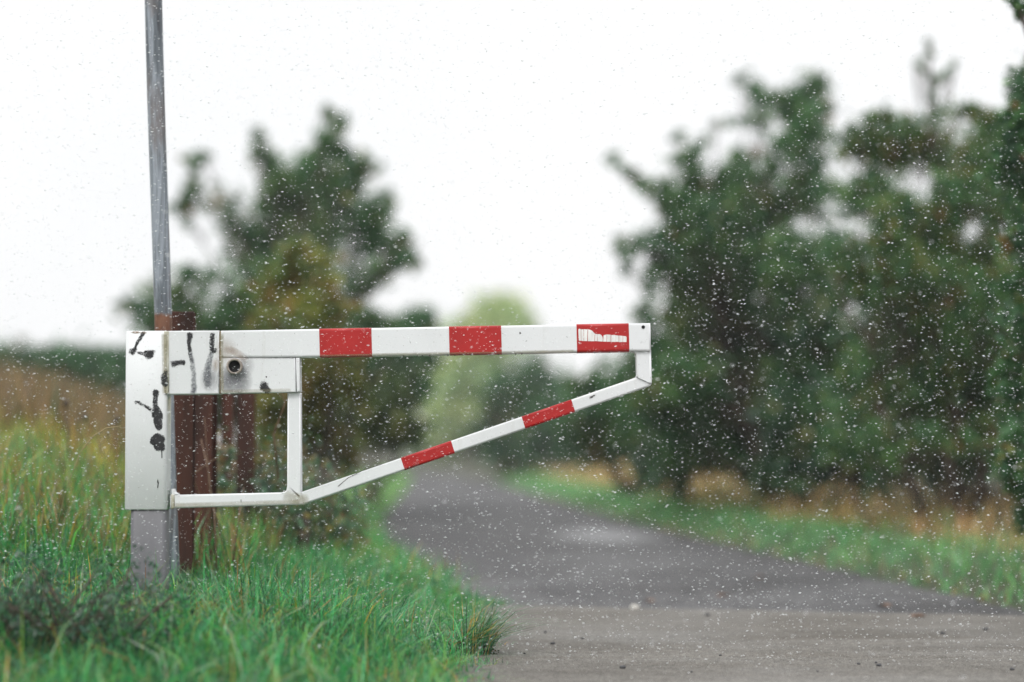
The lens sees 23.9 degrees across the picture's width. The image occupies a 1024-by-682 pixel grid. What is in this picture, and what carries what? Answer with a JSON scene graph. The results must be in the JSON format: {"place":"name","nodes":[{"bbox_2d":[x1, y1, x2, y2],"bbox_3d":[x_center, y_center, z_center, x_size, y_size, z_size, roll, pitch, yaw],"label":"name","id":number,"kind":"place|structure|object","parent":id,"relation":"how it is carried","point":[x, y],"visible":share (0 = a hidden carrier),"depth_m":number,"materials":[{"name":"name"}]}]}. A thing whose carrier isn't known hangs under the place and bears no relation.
{"place":"outdoors","nodes":[
{"label":"outdoors","id":0,"kind":"place"},
{"bbox_2d":[0,353,235,493],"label":"dry grass","id":1,"kind":"structure","parent":0,"point":[20,390],"depth_m":15.09,"materials":[{"name":"brown plant"}]},
{"bbox_2d":[0,421,316,582],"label":"fringe grass","id":2,"kind":"structure","parent":0,"point":[16,460],"depth_m":10.51,"materials":[{"name":"green plant"}]},
{"bbox_2d":[0,0,1023,681],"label":"sleet","id":3,"kind":"object","parent":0,"point":[516,316],"visible":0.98,"depth_m":8.53,"materials":[{"name":"white"}]},
{"bbox_2d":[0,442,1023,681],"bbox_3d":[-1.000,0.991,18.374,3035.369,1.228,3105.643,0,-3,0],"label":"ground","id":4,"kind":"structure","parent":0,"point":[468,468],"depth_m":19.01,"materials":[{"name":"green plant"}]},
{"bbox_2d":[0,329,125,409],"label":"field hedge","id":5,"kind":"object","parent":4,"relation":"on","point":[91,363],"visible":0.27,"depth_m":33.61,"materials":[{"name":"green plant"}]},
{"bbox_2d":[63,399,69,458],"bbox_3d":[-2.203,0.546,11.988,0.048,0.520,0.029,0,-3,0],"label":"seed head","id":6,"kind":"object","parent":4,"relation":"on","point":[66,403],"visible":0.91,"depth_m":11.99},
{"bbox_2d":[83,413,87,452],"bbox_3d":[-2.178,0.620,12.385,0.048,0.505,0.029,0,-3,0],"label":"seed head","id":7,"kind":"object","parent":4,"relation":"on","point":[85,419],"visible":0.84,"depth_m":12.39},
{"bbox_2d":[52,425,124,543],"bbox_3d":[-1.596,0.544,9.159,0.302,0.450,0.030,-1,-3,15],"label":"bent straw","id":8,"kind":"object","parent":4,"relation":"on","point":[75,465],"visible":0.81,"depth_m":9.18,"materials":[{"name":"green plant"}]},
{"bbox_2d":[0,525,214,668],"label":"dark weed","id":9,"kind":"object","parent":4,"relation":"on","point":[20,607],"visible":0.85,"depth_m":7.63,"materials":[{"name":"green plant"}]},
{"bbox_2d":[114,415,120,486],"bbox_3d":[-1.984,0.650,12.183,0.048,0.555,0.029,0,-3,0],"label":"seed head","id":10,"kind":"object","parent":4,"relation":"on","point":[116,417],"visible":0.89,"depth_m":12.19},
{"bbox_2d":[58,610,192,666],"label":"dark weed","id":11,"kind":"object","parent":4,"relation":"on","point":[121,624],"visible":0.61,"depth_m":7.56,"materials":[{"name":"green plant"}]},
{"bbox_2d":[0,399,262,544],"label":"weedy grass","id":12,"kind":"structure","parent":4,"relation":"on","point":[94,450],"depth_m":12.09,"materials":[{"name":"green plant"}]},
{"bbox_2d":[145,0,179,586],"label":"steel pole","id":13,"kind":"object","parent":4,"relation":"on","point":[155,96],"visible":0.56,"depth_m":9.36,"materials":[{"name":"grey metal"}]},
{"bbox_2d":[172,311,195,582],"bbox_3d":[-1.333,0.619,9.732,0.103,1.479,0.101,0,-3,-3],"label":"rusty post","id":14,"kind":"object","parent":4,"relation":"on","point":[184,405],"visible":0.27,"depth_m":9.69,"materials":[{"name":"metal"}]},
{"bbox_2d":[194,395,217,567],"bbox_3d":[-1.305,0.689,10.280,0.081,1.326,0.102,0,-3,7],"label":"rusty post","id":15,"kind":"object","parent":4,"relation":"on","point":[208,404],"visible":0.27,"depth_m":10.24,"materials":[{"name":"metal"}]},
{"bbox_2d":[220,394,233,523],"bbox_3d":[-1.437,0.748,12.179,0.050,1.413,0.102,1,-3,-17],"label":"rusty post","id":16,"kind":"object","parent":4,"relation":"on","point":[227,402],"visible":0.24,"depth_m":12.15,"materials":[{"name":"metal"}]},
{"bbox_2d":[194,393,285,576],"bbox_3d":[-1.157,0.595,9.980,0.465,0.838,0.324,0,-3,0],"label":"bare sapling","id":17,"kind":"object","parent":4,"relation":"on","point":[210,491],"visible":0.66,"depth_m":9.92,"materials":[{"name":"plant"}]},
{"bbox_2d":[3,443,477,590],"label":"bank grass","id":18,"kind":"structure","parent":4,"relation":"on","point":[372,535],"depth_m":14.21,"materials":[{"name":"green plant"}]},
{"bbox_2d":[236,394,254,541],"bbox_3d":[-1.277,0.729,11.579,0.083,1.398,0.102,1,-3,-11],"label":"rusty post","id":19,"kind":"object","parent":4,"relation":"on","point":[245,429],"visible":0.29,"depth_m":11.54,"materials":[{"name":"metal"}]},
{"bbox_2d":[0,451,522,681],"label":"grass","id":20,"kind":"structure","parent":4,"relation":"on","point":[289,601],"depth_m":8.33,"materials":[{"name":"green plant"}]},
{"bbox_2d":[109,103,424,482],"bbox_3d":[-2.643,-0.344,27.099,3.442,4.576,5.061,0,-3,0],"label":"broad tree","id":21,"kind":"object","parent":4,"relation":"on","point":[314,221],"visible":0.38,"depth_m":26.18,"materials":[{"name":"green plant"}]},
{"bbox_2d":[217,417,334,553],"bbox_3d":[-1.295,0.800,11.590,0.914,0.877,0.853,0,-3,0],"label":"leafy shrub","id":22,"kind":"object","parent":4,"relation":"on","point":[230,450],"visible":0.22,"depth_m":11.64,"materials":[{"name":"green plant"}]},
{"bbox_2d":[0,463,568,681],"bbox_3d":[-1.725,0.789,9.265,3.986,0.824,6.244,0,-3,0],"label":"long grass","id":23,"kind":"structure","parent":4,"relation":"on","point":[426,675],"depth_m":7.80,"materials":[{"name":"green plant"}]},
{"bbox_2d":[219,430,382,557],"bbox_3d":[-1.081,0.883,12.386,0.829,0.863,0.790,0,-3,0],"label":"leafy shrub","id":24,"kind":"object","parent":4,"relation":"on","point":[343,534],"visible":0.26,"depth_m":12.34,"materials":[{"name":"green plant"}]},
{"bbox_2d":[294,508,311,555],"bbox_3d":[-1.028,1.042,11.866,0.095,0.442,0.091,0,-3,0],"label":"rotten stump","id":25,"kind":"object","parent":4,"relation":"on","point":[306,534],"visible":0.34,"depth_m":11.84,"materials":[{"name":"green wood"}]},
{"bbox_2d":[236,233,390,522],"bbox_3d":[-1.629,0.377,19.590,1.318,2.514,1.873,0,-3,0],"label":"yellowing bush","id":26,"kind":"object","parent":4,"relation":"on","point":[319,300],"visible":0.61,"depth_m":19.56,"materials":[{"name":"green plant"}]},
{"bbox_2d":[311,510,379,549],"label":"leafy shrub","id":27,"kind":"object","parent":4,"relation":"on","point":[361,527],"visible":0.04,"depth_m":13.28,"materials":[{"name":"green plant"}]},
{"bbox_2d":[310,358,438,509],"bbox_3d":[-1.436,1.068,25.144,1.361,1.784,1.725,0,-3,0],"label":"roadside bush","id":28,"kind":"object","parent":4,"relation":"on","point":[384,396],"visible":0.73,"depth_m":24.64,"materials":[{"name":"green plant"}]},
{"bbox_2d":[339,472,410,547],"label":"roadside grass","id":29,"kind":"structure","parent":4,"relation":"on","point":[396,486],"depth_m":38.86,"materials":[{"name":"green plant"}]},
{"bbox_2d":[125,323,651,603],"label":"barrier gate","id":30,"kind":"structure","parent":4,"relation":"on","point":[152,431],"depth_m":8.86,"materials":[{"name":"white metal"}]},
{"bbox_2d":[363,299,448,503],"bbox_3d":[-1.596,0.875,33.342,1.494,2.892,3.344,0,-3,0],"label":"dark hedge tree","id":31,"kind":"object","parent":4,"relation":"on","point":[428,318],"visible":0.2,"depth_m":32.88,"materials":[{"name":"green plant"}]},
{"bbox_2d":[401,285,545,462],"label":"pale willow","id":32,"kind":"object","parent":4,"relation":"on","point":[490,311],"visible":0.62,"depth_m":93.24,"materials":[{"name":"green plant"}]},
{"bbox_2d":[409,585,562,655],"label":"grass tussock","id":33,"kind":"object","parent":4,"relation":"on","point":[484,633],"depth_m":8.88,"materials":[{"name":"green plant"}]},
{"bbox_2d":[460,354,593,477],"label":"distant bush","id":34,"kind":"object","parent":4,"relation":"on","point":[510,456],"visible":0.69,"depth_m":56.97,"materials":[{"name":"green plant"}]},
{"bbox_2d":[547,354,651,498],"bbox_3d":[1.559,1.199,33.683,1.499,2.215,5.074,-1,-3,15],"label":"distant bush","id":35,"kind":"object","parent":4,"relation":"on","point":[585,447],"visible":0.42,"depth_m":31.84,"materials":[{"name":"green plant"}]},
{"bbox_2d":[612,312,755,507],"bbox_3d":[2.194,0.828,28.338,2.086,2.347,3.312,0,-3,0],"label":"undergrowth bush","id":36,"kind":"object","parent":4,"relation":"on","point":[681,481],"visible":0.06,"depth_m":27.90,"materials":[{"name":"green plant"}]},
{"bbox_2d":[603,67,872,515],"bbox_3d":[2.274,-0.497,25.267,2.766,4.696,4.633,0,-3,0],"label":"ragged hawthorn","id":37,"kind":"object","parent":4,"relation":"on","point":[718,218],"visible":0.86,"depth_m":24.28,"materials":[{"name":"green plant"}]},
{"bbox_2d":[528,459,1023,557],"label":"verge straw","id":38,"kind":"object","parent":4,"relation":"on","point":[606,473],"visible":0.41,"depth_m":21.85,"materials":[{"name":"beige plant"}]},
{"bbox_2d":[737,294,895,513],"bbox_3d":[3.179,0.661,24.493,2.031,2.352,3.160,0,-3,0],"label":"undergrowth bush","id":39,"kind":"object","parent":4,"relation":"on","point":[775,455],"visible":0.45,"depth_m":23.37,"materials":[{"name":"green plant"}]},
{"bbox_2d":[803,96,1023,529],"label":"hedge tree","id":40,"kind":"object","parent":4,"relation":"on","point":[879,363],"visible":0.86,"depth_m":18.91,"materials":[{"name":"green plant"}]},
{"bbox_2d":[842,230,1019,507],"bbox_3d":[4.085,0.280,22.139,2.118,2.598,3.153,-1,-3,12],"label":"undergrowth bush","id":41,"kind":"object","parent":4,"relation":"on","point":[883,489],"visible":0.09,"depth_m":21.45,"materials":[{"name":"green plant"}]},
{"bbox_2d":[913,38,958,524],"bbox_3d":[3.422,-0.469,19.439,0.390,3.983,0.197,0,-3,0],"label":"wispy sapling","id":42,"kind":"object","parent":4,"relation":"on","point":[931,96],"visible":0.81,"depth_m":19.49,"materials":[{"name":"green plant"}]},
{"bbox_2d":[972,50,1023,535],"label":"hedge tree","id":43,"kind":"object","parent":4,"relation":"on","point":[1013,158],"visible":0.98,"depth_m":13.36,"materials":[{"name":"green plant"}]},
{"bbox_2d":[1002,0,1023,29],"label":"overhanging tree","id":44,"kind":"object","parent":4,"relation":"on","point":[1018,10],"visible":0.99,"depth_m":11.53,"materials":[{"name":"green plant"}]},
{"bbox_2d":[0,0,1023,440],"label":"sky","id":45,"kind":"structure","parent":0,"point":[401,151],"materials":[{"name":"white"}]},
{"bbox_2d":[377,469,1023,615],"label":"road","id":46,"kind":"structure","parent":0,"point":[659,546],"depth_m":16.03,"materials":[{"name":"grey asphalt"}]},
{"bbox_2d":[431,606,1023,681],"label":"road apron","id":47,"kind":"object","parent":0,"point":[710,664],"visible":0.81,"depth_m":9.20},
{"bbox_2d":[630,604,639,608],"bbox_3d":[0.579,1.252,11.364,0.039,0.028,0.052,-2,-3,33],"label":"stone","id":48,"kind":"object","parent":47,"relation":"on","point":[636,607],"visible":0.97,"depth_m":11.35,"materials":[{"name":"grey stone"}]},
{"bbox_2d":[910,614,924,616],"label":"fallen leaf","id":49,"kind":"object","parent":47,"relation":"on","point":[917,615],"visible":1,"depth_m":10.86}
]}

